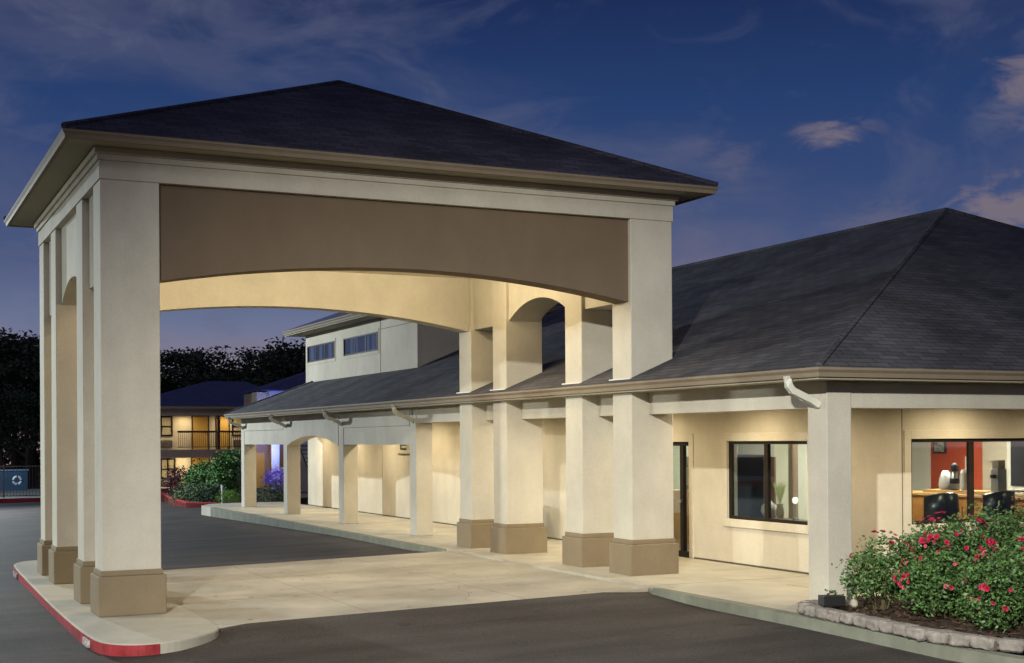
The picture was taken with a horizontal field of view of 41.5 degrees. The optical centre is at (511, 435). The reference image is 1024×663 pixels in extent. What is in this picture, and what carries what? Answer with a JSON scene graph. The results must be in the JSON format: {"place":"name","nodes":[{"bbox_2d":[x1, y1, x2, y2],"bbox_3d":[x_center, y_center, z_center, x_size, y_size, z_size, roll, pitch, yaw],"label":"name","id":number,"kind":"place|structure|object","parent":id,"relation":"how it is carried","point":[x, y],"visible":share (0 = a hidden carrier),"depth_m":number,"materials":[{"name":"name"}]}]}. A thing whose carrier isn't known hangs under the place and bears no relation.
{"place":"outdoors","nodes":[
{"label":"outdoors","id":0,"kind":"place"},
{"bbox_2d":[0,489,40,498],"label":"sidewalk","id":1,"kind":"structure","parent":0,"point":[32,492],"depth_m":66.96,"materials":[{"name":"concrete"}]},
{"bbox_2d":[1,469,28,490],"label":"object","id":2,"kind":"structure","parent":1,"relation":"on","point":[22,474],"depth_m":63.29,"materials":[{"name":"blue"}]},
{"bbox_2d":[0,465,40,497],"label":"pool fence","id":3,"kind":"object","parent":1,"relation":"on","point":[3,466],"visible":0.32,"depth_m":62.13,"materials":[{"name":"black metal"}]},
{"bbox_2d":[12,476,21,484],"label":"life ring","id":4,"kind":"object","parent":3,"relation":"hanging from","point":[14,482],"visible":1,"depth_m":62.07,"materials":[{"name":"white plastic"}]},
{"bbox_2d":[14,560,218,653],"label":"pavement island","id":5,"kind":"structure","parent":0,"point":[175,627],"depth_m":16.36,"materials":[{"name":"concrete"}]},
{"bbox_2d":[3,80,718,616],"bbox_3d":[-2.773,-1.726,21.772,9.531,8.018,7.590,0,0,-26],"label":"entrance canopy","id":6,"kind":"object","parent":5,"relation":"on","point":[491,242],"visible":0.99,"depth_m":19.67,"materials":[{"name":"beige paint"}]},
{"bbox_2d":[201,502,283,515],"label":"sidewalk","id":7,"kind":"structure","parent":0,"point":[205,510],"depth_m":43.94,"materials":[{"name":"concrete"}]},
{"bbox_2d":[163,551,647,628],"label":"driveway","id":8,"kind":"structure","parent":0,"point":[228,611],"depth_m":19.98,"materials":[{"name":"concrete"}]},
{"bbox_2d":[193,567,510,619],"bbox_3d":[-2.338,2.239,20.641,5.079,0.106,6.489,0,0,-26],"label":"oil stain","id":9,"kind":"object","parent":8,"relation":"on","point":[334,592],"visible":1,"depth_m":19.68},
{"bbox_2d":[0,468,1023,662],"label":"ground","id":10,"kind":"structure","parent":0,"point":[625,627],"depth_m":15.95,"materials":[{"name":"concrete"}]},
{"bbox_2d":[0,327,39,485],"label":"tree","id":11,"kind":"object","parent":10,"relation":"on","point":[17,348],"visible":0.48,"depth_m":94.44,"materials":[{"name":"green plant"}]},
{"bbox_2d":[0,386,39,488],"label":"tree","id":12,"kind":"object","parent":10,"relation":"on","point":[25,409],"visible":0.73,"depth_m":85.48,"materials":[{"name":"green plant"}]},
{"bbox_2d":[0,392,39,469],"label":"tree","id":13,"kind":"object","parent":10,"relation":"on","point":[4,418],"visible":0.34,"depth_m":87.81,"materials":[{"name":"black plant"}]},
{"bbox_2d":[0,358,39,432],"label":"tree","id":14,"kind":"object","parent":10,"relation":"on","point":[33,387],"visible":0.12,"depth_m":95.82,"materials":[{"name":"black plant"}]},
{"bbox_2d":[0,329,39,468],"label":"tree","id":15,"kind":"object","parent":10,"relation":"on","point":[13,457],"visible":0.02,"depth_m":103.77,"materials":[{"name":"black plant"}]},
{"bbox_2d":[0,498,40,502],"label":"painted kerb","id":16,"kind":"structure","parent":10,"relation":"on","point":[12,500],"depth_m":60.53,"materials":[{"name":"red paint"}]},
{"bbox_2d":[3,427,40,479],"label":"woodland understorey","id":17,"kind":"object","parent":10,"relation":"on","point":[20,460],"visible":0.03,"depth_m":125.77,"materials":[{"name":"black plant"}]},
{"bbox_2d":[8,356,39,428],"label":"tree","id":18,"kind":"object","parent":10,"relation":"on","point":[33,385],"visible":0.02,"depth_m":101.03,"materials":[{"name":"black plant"}]},
{"bbox_2d":[13,565,159,656],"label":"painted kerb","id":19,"kind":"structure","parent":10,"relation":"on","point":[119,650],"depth_m":14.96,"materials":[{"name":"red paint"}]},
{"bbox_2d":[13,571,89,647],"bbox_3d":[-6.727,2.381,19.377,0.035,0.080,9.171,0,0,-25],"label":"kerb marking","id":20,"kind":"object","parent":19,"relation":"on","point":[86,642],"visible":1,"depth_m":15.40,"materials":[{"name":"white paint"}]},
{"bbox_2d":[160,365,183,393],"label":"tree","id":21,"kind":"object","parent":10,"relation":"on","point":[167,379],"visible":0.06,"depth_m":97.57,"materials":[{"name":"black plant"}]},
{"bbox_2d":[160,345,238,392],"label":"tree","id":22,"kind":"object","parent":10,"relation":"on","point":[191,361],"visible":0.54,"depth_m":95.56,"materials":[{"name":"green plant"}]},
{"bbox_2d":[160,381,257,486],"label":"motel block","id":23,"kind":"structure","parent":10,"relation":"on","point":[195,424],"depth_m":80.36,"materials":[{"name":"beige paint"}]},
{"bbox_2d":[160,416,172,435],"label":"window","id":24,"kind":"structure","parent":23,"relation":"in","point":[166,422],"depth_m":80.06,"materials":[{"name":"yellow glass"}]},
{"bbox_2d":[161,458,174,478],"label":"window","id":25,"kind":"structure","parent":23,"relation":"in","point":[166,462],"depth_m":80.04,"materials":[{"name":"beige glass"}]},
{"bbox_2d":[191,416,208,448],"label":"door","id":26,"kind":"structure","parent":23,"relation":"in","point":[198,423],"depth_m":80.90,"materials":[{"name":"brown wood"}]},
{"bbox_2d":[191,457,209,485],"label":"door","id":27,"kind":"structure","parent":23,"relation":"in","point":[196,459],"depth_m":80.85,"materials":[{"name":"brown"}]},
{"bbox_2d":[216,416,229,448],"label":"door","id":28,"kind":"structure","parent":23,"relation":"in","point":[224,424],"depth_m":81.52,"materials":[{"name":"brown wood"}]},
{"bbox_2d":[232,419,240,435],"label":"window","id":29,"kind":"structure","parent":23,"relation":"in","point":[238,421],"depth_m":81.88,"materials":[{"name":"yellow glass"}]},
{"bbox_2d":[161,490,257,507],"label":"painted kerb","id":30,"kind":"structure","parent":10,"relation":"on","point":[190,504],"depth_m":50.11,"materials":[{"name":"red paint"}]},
{"bbox_2d":[174,366,265,387],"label":"tree","id":31,"kind":"object","parent":10,"relation":"on","point":[218,374],"visible":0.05,"depth_m":94.68,"materials":[{"name":"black plant"}]},
{"bbox_2d":[214,488,240,502],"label":"clipped shrub","id":32,"kind":"object","parent":10,"relation":"on","point":[229,493],"visible":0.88,"depth_m":45.68,"materials":[{"name":"green plant"}]},
{"bbox_2d":[207,363,258,379],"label":"tree","id":33,"kind":"object","parent":10,"relation":"on","point":[226,366],"visible":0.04,"depth_m":100.39,"materials":[{"name":"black plant"}]},
{"bbox_2d":[161,488,307,507],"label":"planting bed","id":34,"kind":"object","parent":10,"relation":"on","point":[303,497],"visible":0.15,"depth_m":54.04,"materials":[{"name":"brown soil"}]},
{"bbox_2d":[161,465,190,494],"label":"purple shrub","id":35,"kind":"object","parent":34,"relation":"on","point":[174,480],"visible":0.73,"depth_m":57.09,"materials":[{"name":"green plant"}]},
{"bbox_2d":[167,480,218,503],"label":"hedge","id":36,"kind":"object","parent":34,"relation":"on","point":[182,493],"visible":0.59,"depth_m":52.21,"materials":[{"name":"green plant"}]},
{"bbox_2d":[178,458,211,497],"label":"leafy shrub","id":37,"kind":"object","parent":34,"relation":"on","point":[194,474],"visible":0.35,"depth_m":53.82,"materials":[{"name":"green plant"}]},
{"bbox_2d":[188,480,229,501],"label":"hedge","id":38,"kind":"object","parent":34,"relation":"on","point":[210,492],"visible":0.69,"depth_m":50.66,"materials":[{"name":"green plant"}]},
{"bbox_2d":[202,447,240,497],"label":"broad shrub","id":39,"kind":"object","parent":34,"relation":"on","point":[223,467],"visible":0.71,"depth_m":51.70,"materials":[{"name":"green plant"}]},
{"bbox_2d":[234,452,241,502],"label":"slender shrub","id":40,"kind":"object","parent":10,"relation":"on","point":[239,486],"visible":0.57,"depth_m":47.26,"materials":[{"name":"green plant"}]},
{"bbox_2d":[221,347,305,386],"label":"tree","id":41,"kind":"object","parent":10,"relation":"on","point":[269,368],"visible":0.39,"depth_m":95.10,"materials":[{"name":"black plant"}]},
{"bbox_2d":[228,336,305,385],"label":"tree","id":42,"kind":"object","parent":10,"relation":"on","point":[295,352],"visible":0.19,"depth_m":97.37,"materials":[{"name":"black plant"}]},
{"bbox_2d":[256,482,283,501],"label":"clipped shrub","id":43,"kind":"object","parent":10,"relation":"on","point":[280,494],"visible":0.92,"depth_m":48.09,"materials":[{"name":"green plant"}]},
{"bbox_2d":[242,371,307,491],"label":"motel wing","id":44,"kind":"structure","parent":10,"relation":"on","point":[269,456],"depth_m":70.00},
{"bbox_2d":[256,453,264,487],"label":"door","id":45,"kind":"structure","parent":44,"relation":"in","point":[260,457],"depth_m":69.95,"materials":[{"name":"brown wood"}]},
{"bbox_2d":[269,489,283,501],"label":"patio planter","id":46,"kind":"object","parent":10,"relation":"on","point":[273,490],"visible":0.33,"depth_m":51.68,"materials":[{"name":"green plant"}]},
{"bbox_2d":[261,465,283,488],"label":"flowering shrub","id":47,"kind":"object","parent":46,"relation":"in","point":[274,477],"visible":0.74,"depth_m":51.99,"materials":[{"name":"purple plant"}]},
{"bbox_2d":[300,443,307,474],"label":"outdoor staircase","id":48,"kind":"structure","parent":10,"relation":"on","point":[304,460],"depth_m":64.28,"materials":[{"name":"beige metal"}]},
{"bbox_2d":[210,507,1023,662],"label":"kerb","id":49,"kind":"structure","parent":10,"relation":"on","point":[943,651],"depth_m":16.04,"materials":[{"name":"concrete"}]},
{"bbox_2d":[797,602,816,613],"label":"edging stone","id":50,"kind":"object","parent":49,"relation":"on","point":[801,605],"visible":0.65,"depth_m":15.67,"materials":[{"name":"grey stone"}]},
{"bbox_2d":[803,604,825,617],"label":"edging stone","id":51,"kind":"object","parent":49,"relation":"on","point":[809,610],"visible":0.69,"depth_m":15.51,"materials":[{"name":"grey stone"}]},
{"bbox_2d":[818,589,845,605],"bbox_3d":[3.675,1.859,15.518,0.259,0.189,0.192,0,0,-8],"label":"nursery pot","id":52,"kind":"object","parent":51,"relation":"on","point":[834,599],"visible":1,"depth_m":15.44,"materials":[{"name":"black plastic"}]},
{"bbox_2d":[814,607,838,619],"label":"edging stone","id":53,"kind":"object","parent":49,"relation":"on","point":[821,613],"visible":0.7,"depth_m":15.26,"materials":[{"name":"grey stone"}]},
{"bbox_2d":[827,609,846,622],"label":"edging stone","id":54,"kind":"object","parent":49,"relation":"on","point":[833,615],"visible":0.67,"depth_m":15.03,"materials":[{"name":"grey stone"}]},
{"bbox_2d":[839,612,864,624],"bbox_3d":[3.747,2.009,14.846,0.230,0.138,0.246,1,-1,-17],"label":"edging stone","id":55,"kind":"object","parent":49,"relation":"on","point":[845,618],"visible":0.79,"depth_m":14.79,"materials":[{"name":"grey stone"}]},
{"bbox_2d":[851,615,876,627],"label":"edging stone","id":56,"kind":"object","parent":49,"relation":"on","point":[858,621],"visible":0.69,"depth_m":14.60,"materials":[{"name":"grey stone"}]},
{"bbox_2d":[865,617,890,631],"bbox_3d":[3.909,2.011,14.403,0.230,0.129,0.262,-2,1,-19],"label":"edging stone","id":57,"kind":"object","parent":49,"relation":"on","point":[871,623],"visible":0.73,"depth_m":14.36,"materials":[{"name":"grey stone"}]},
{"bbox_2d":[877,620,903,633],"bbox_3d":[3.988,2.015,14.177,0.223,0.128,0.256,1,0,-18],"label":"edging stone","id":58,"kind":"object","parent":49,"relation":"on","point":[884,626],"visible":0.71,"depth_m":14.14,"materials":[{"name":"grey stone"}]},
{"bbox_2d":[892,622,919,636],"bbox_3d":[4.079,2.006,13.945,0.226,0.121,0.267,-2,-1,-16],"label":"edging stone","id":59,"kind":"object","parent":49,"relation":"on","point":[898,629],"visible":0.69,"depth_m":13.90,"materials":[{"name":"grey stone"}]},
{"bbox_2d":[905,626,935,641],"bbox_3d":[4.156,2.009,13.692,0.237,0.138,0.279,0,0,-27],"label":"edging stone","id":60,"kind":"object","parent":49,"relation":"on","point":[917,633],"visible":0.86,"depth_m":13.63,"materials":[{"name":"grey stone"}]},
{"bbox_2d":[826,594,1023,638],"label":"planting bed","id":61,"kind":"object","parent":49,"relation":"on","point":[937,624],"visible":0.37,"depth_m":14.62,"materials":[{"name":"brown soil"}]},
{"bbox_2d":[845,574,856,604],"bbox_3d":[4.025,1.875,15.990,0.110,0.455,0.110,0,0,-26],"label":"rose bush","id":62,"kind":"object","parent":61,"relation":"on","point":[849,598],"visible":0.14,"depth_m":15.96,"materials":[{"name":"green plant"}]},
{"bbox_2d":[850,594,857,606],"bbox_3d":[3.911,1.888,15.430,0.096,0.147,0.095,0,0,-26],"label":"garden figurine","id":63,"kind":"object","parent":61,"relation":"on","point":[853,602],"visible":1,"depth_m":15.40,"materials":[{"name":"ceramic"}]},
{"bbox_2d":[831,530,916,610],"bbox_3d":[4.226,1.570,15.516,1.158,0.987,1.044,0,0,-26],"label":"rose bush","id":64,"kind":"object","parent":61,"relation":"on","point":[870,582],"visible":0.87,"depth_m":15.36,"materials":[{"name":"green plant"}]},
{"bbox_2d":[882,545,1003,619],"bbox_3d":[4.760,1.633,14.828,1.307,0.854,1.232,0,0,-26],"label":"rose bush","id":65,"kind":"object","parent":61,"relation":"on","point":[931,578],"visible":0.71,"depth_m":14.63,"materials":[{"name":"green plant"}]},
{"bbox_2d":[888,511,1008,599],"bbox_3d":[5.082,1.471,15.645,1.424,1.178,1.414,0,0,37],"label":"rose bush","id":66,"kind":"object","parent":61,"relation":"on","point":[936,541],"visible":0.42,"depth_m":15.44,"materials":[{"name":"green plant"}]},
{"bbox_2d":[952,527,1023,632],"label":"rose bush","id":67,"kind":"object","parent":61,"relation":"on","point":[1005,577],"visible":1,"depth_m":13.67,"materials":[{"name":"green plant"}]},
{"bbox_2d":[960,496,1023,564],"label":"rose bush","id":68,"kind":"object","parent":61,"relation":"on","point":[996,526],"visible":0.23,"depth_m":15.89,"materials":[{"name":"green plant"}]},
{"bbox_2d":[993,519,1023,587],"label":"rose bush","id":69,"kind":"object","parent":61,"relation":"on","point":[1019,536],"visible":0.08,"depth_m":14.97,"materials":[{"name":"green plant"}]},
{"bbox_2d":[925,629,954,644],"bbox_3d":[4.283,2.006,13.470,0.232,0.133,0.282,-2,0,-32],"label":"edging stone","id":70,"kind":"object","parent":49,"relation":"on","point":[938,636],"visible":0.88,"depth_m":13.41,"materials":[{"name":"grey stone"}]},
{"bbox_2d":[948,631,977,646],"bbox_3d":[4.437,2.002,13.258,0.226,0.133,0.259,-1,2,-40],"label":"edging stone","id":71,"kind":"object","parent":49,"relation":"on","point":[958,639],"visible":0.9,"depth_m":13.20,"materials":[{"name":"grey stone"}]},
{"bbox_2d":[969,634,1001,650],"bbox_3d":[4.599,2.010,13.068,0.233,0.131,0.278,2,0,-37],"label":"edging stone","id":72,"kind":"object","parent":49,"relation":"on","point":[985,642],"visible":0.91,"depth_m":13.00,"materials":[{"name":"beige stone"}]},
{"bbox_2d":[997,637,1023,652],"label":"edging stone","id":73,"kind":"object","parent":49,"relation":"on","point":[1007,644],"visible":1,"depth_m":12.85,"materials":[{"name":"beige stone"}]},
{"bbox_2d":[224,208,1023,599],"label":"lobby building","id":74,"kind":"structure","parent":10,"relation":"on","point":[846,378],"depth_m":22.27,"materials":[{"name":"paint"}]},
{"bbox_2d":[307,341,333,362],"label":"window","id":75,"kind":"structure","parent":74,"relation":"in","point":[323,351],"depth_m":41.30,"materials":[{"name":"blue glass"}]},
{"bbox_2d":[343,332,377,355],"bbox_3d":[-4.275,-2.564,37.990,0.037,0.510,2.850,0,0,-26],"label":"window","id":76,"kind":"structure","parent":74,"relation":"in","point":[363,343],"depth_m":37.99,"materials":[{"name":"blue glass"}]},
{"bbox_2d":[398,445,409,454],"bbox_3d":[-2.782,0.284,35.400,0.026,0.440,1.120,0,0,-26],"label":"wall sign","id":77,"kind":"object","parent":74,"relation":"attached to","point":[403,449],"visible":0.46,"depth_m":35.50,"materials":[{"name":"beige"}]},
{"bbox_2d":[673,442,688,557],"bbox_3d":[2.878,1.116,23.775,0.110,2.005,1.030,0,0,-26],"label":"door","id":78,"kind":"structure","parent":74,"relation":"in","point":[683,552],"depth_m":23.54,"materials":[{"name":"brown metal"}]},
{"bbox_2d":[729,441,807,524],"bbox_3d":[4.067,0.726,21.342,0.070,1.275,2.110,0,0,-26],"label":"window","id":79,"kind":"structure","parent":74,"relation":"in","point":[767,444],"depth_m":21.38,"materials":[{"name":"brown metal"}]},
{"bbox_2d":[933,442,946,452],"bbox_3d":[8.324,0.211,26.279,0.032,0.270,0.340,0,0,-26],"label":"framed picture","id":80,"kind":"object","parent":74,"relation":"attached to","point":[939,447],"visible":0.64,"depth_m":26.25,"materials":[{"name":"grey paper"}]},
{"bbox_2d":[924,492,958,519],"bbox_3d":[6.636,1.482,20.979,0.678,1.211,0.580,0,0,-26],"label":"armchair","id":81,"kind":"object","parent":74,"relation":"on","point":[947,503],"visible":0.29,"depth_m":20.73,"materials":[{"name":"black leather"}]},
{"bbox_2d":[911,438,1023,524],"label":"window","id":82,"kind":"structure","parent":74,"relation":"in","point":[969,442],"depth_m":20.54,"materials":[{"name":"brown metal"}]},
{"bbox_2d":[912,489,1023,520],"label":"reception counter","id":83,"kind":"object","parent":74,"relation":"on","point":[918,496],"visible":0.13,"depth_m":23.26,"materials":[{"name":"brown wood"}]},
{"bbox_2d":[939,471,949,489],"bbox_3d":[7.647,0.787,23.810,0.240,0.330,0.240,0,0,-26],"label":"white jar","id":84,"kind":"object","parent":83,"relation":"on","point":[944,481],"visible":0.97,"depth_m":23.73,"materials":[{"name":"white ceramic"}]},
{"bbox_2d":[950,463,959,489],"bbox_3d":[7.742,0.716,23.611,0.168,0.471,0.168,0,0,-26],"label":"coffee urn","id":85,"kind":"object","parent":83,"relation":"on","point":[954,477],"visible":1,"depth_m":23.55,"materials":[{"name":"silver metal"}]},
{"bbox_2d":[960,469,966,489],"bbox_3d":[7.833,0.770,23.422,0.120,0.360,0.120,0,0,-26],"label":"cup stack","id":86,"kind":"object","parent":83,"relation":"on","point":[963,479],"visible":0.98,"depth_m":23.38,"materials":[{"name":"white paper"}]},
{"bbox_2d":[912,504,1021,520],"bbox_3d":[7.561,1.572,23.331,0.014,0.700,3.820,0,0,-26],"label":"door panel","id":87,"kind":"structure","parent":83,"relation":"in","point":[917,509],"depth_m":23.96,"materials":[{"name":"brown wood"}]},
{"bbox_2d":[990,460,1006,491],"bbox_3d":[8.156,0.681,22.679,0.260,0.528,0.160,0,0,-26],"label":"drink dispenser","id":88,"kind":"object","parent":83,"relation":"on","point":[998,476],"visible":0.87,"depth_m":22.63,"materials":[{"name":"silver metal"}]},
{"bbox_2d":[983,490,1015,516],"bbox_3d":[7.730,1.477,21.616,0.740,1.211,0.580,0,0,-36],"label":"armchair","id":89,"kind":"object","parent":74,"relation":"on","point":[992,498],"visible":0.2,"depth_m":21.33,"materials":[{"name":"black leather"}]},
{"bbox_2d":[1007,442,1023,490],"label":"interior window frame","id":90,"kind":"structure","parent":74,"relation":"in","point":[1009,487],"depth_m":24.66,"materials":[{"name":"grey wood"}]},
{"bbox_2d":[1011,441,1023,485],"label":"interior window","id":91,"kind":"structure","parent":74,"relation":"in","point":[1017,447],"depth_m":24.47,"materials":[{"name":"grey glass"}]},
{"bbox_2d":[0,0,1023,464],"label":"sky","id":92,"kind":"structure","parent":0,"point":[809,118],"materials":[{"name":"blue"}]},
{"bbox_2d":[211,504,929,612],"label":"sidewalk","id":93,"kind":"structure","parent":0,"point":[774,590],"depth_m":21.43,"materials":[{"name":"concrete"}]},
{"bbox_2d":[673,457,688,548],"bbox_3d":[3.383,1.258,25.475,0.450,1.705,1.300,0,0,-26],"label":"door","id":94,"kind":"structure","parent":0,"point":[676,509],"depth_m":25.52,"materials":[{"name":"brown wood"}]},
{"bbox_2d":[737,454,764,517],"bbox_3d":[4.016,1.211,22.829,0.200,1.775,0.980,0,0,-26],"label":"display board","id":95,"kind":"object","parent":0,"point":[750,481],"visible":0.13,"depth_m":22.77,"materials":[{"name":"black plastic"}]},
{"bbox_2d":[771,457,775,517],"bbox_3d":[4.811,1.255,25.828,0.160,1.695,0.600,0,0,-26],"label":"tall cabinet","id":96,"kind":"object","parent":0,"point":[773,477],"visible":0.12,"depth_m":25.57,"materials":[{"name":"brown wood"}]},
{"bbox_2d":[771,481,807,520],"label":"potted grass","id":97,"kind":"object","parent":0,"point":[779,490],"depth_m":21.99,"materials":[{"name":"green plant"}]},
{"bbox_2d":[761,501,776,516],"bbox_3d":[4.244,1.219,22.306,0.270,0.280,0.270,0,0,-26],"label":"round vase","id":98,"kind":"object","parent":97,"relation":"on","point":[773,509],"visible":0.4,"depth_m":22.22,"materials":[{"name":"white ceramic"}]},
{"bbox_2d":[791,497,798,519],"bbox_3d":[4.547,1.173,21.675,0.120,0.364,0.120,0,0,-26],"label":"table lamp","id":99,"kind":"object","parent":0,"point":[795,500],"visible":0.98,"depth_m":21.65,"materials":[{"name":"white plastic"}]},
{"bbox_2d":[800,599,817,604],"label":"edging stone","id":100,"kind":"object","parent":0,"point":[815,601],"visible":0.2,"depth_m":15.96,"materials":[{"name":"grey stone"}]}
]}

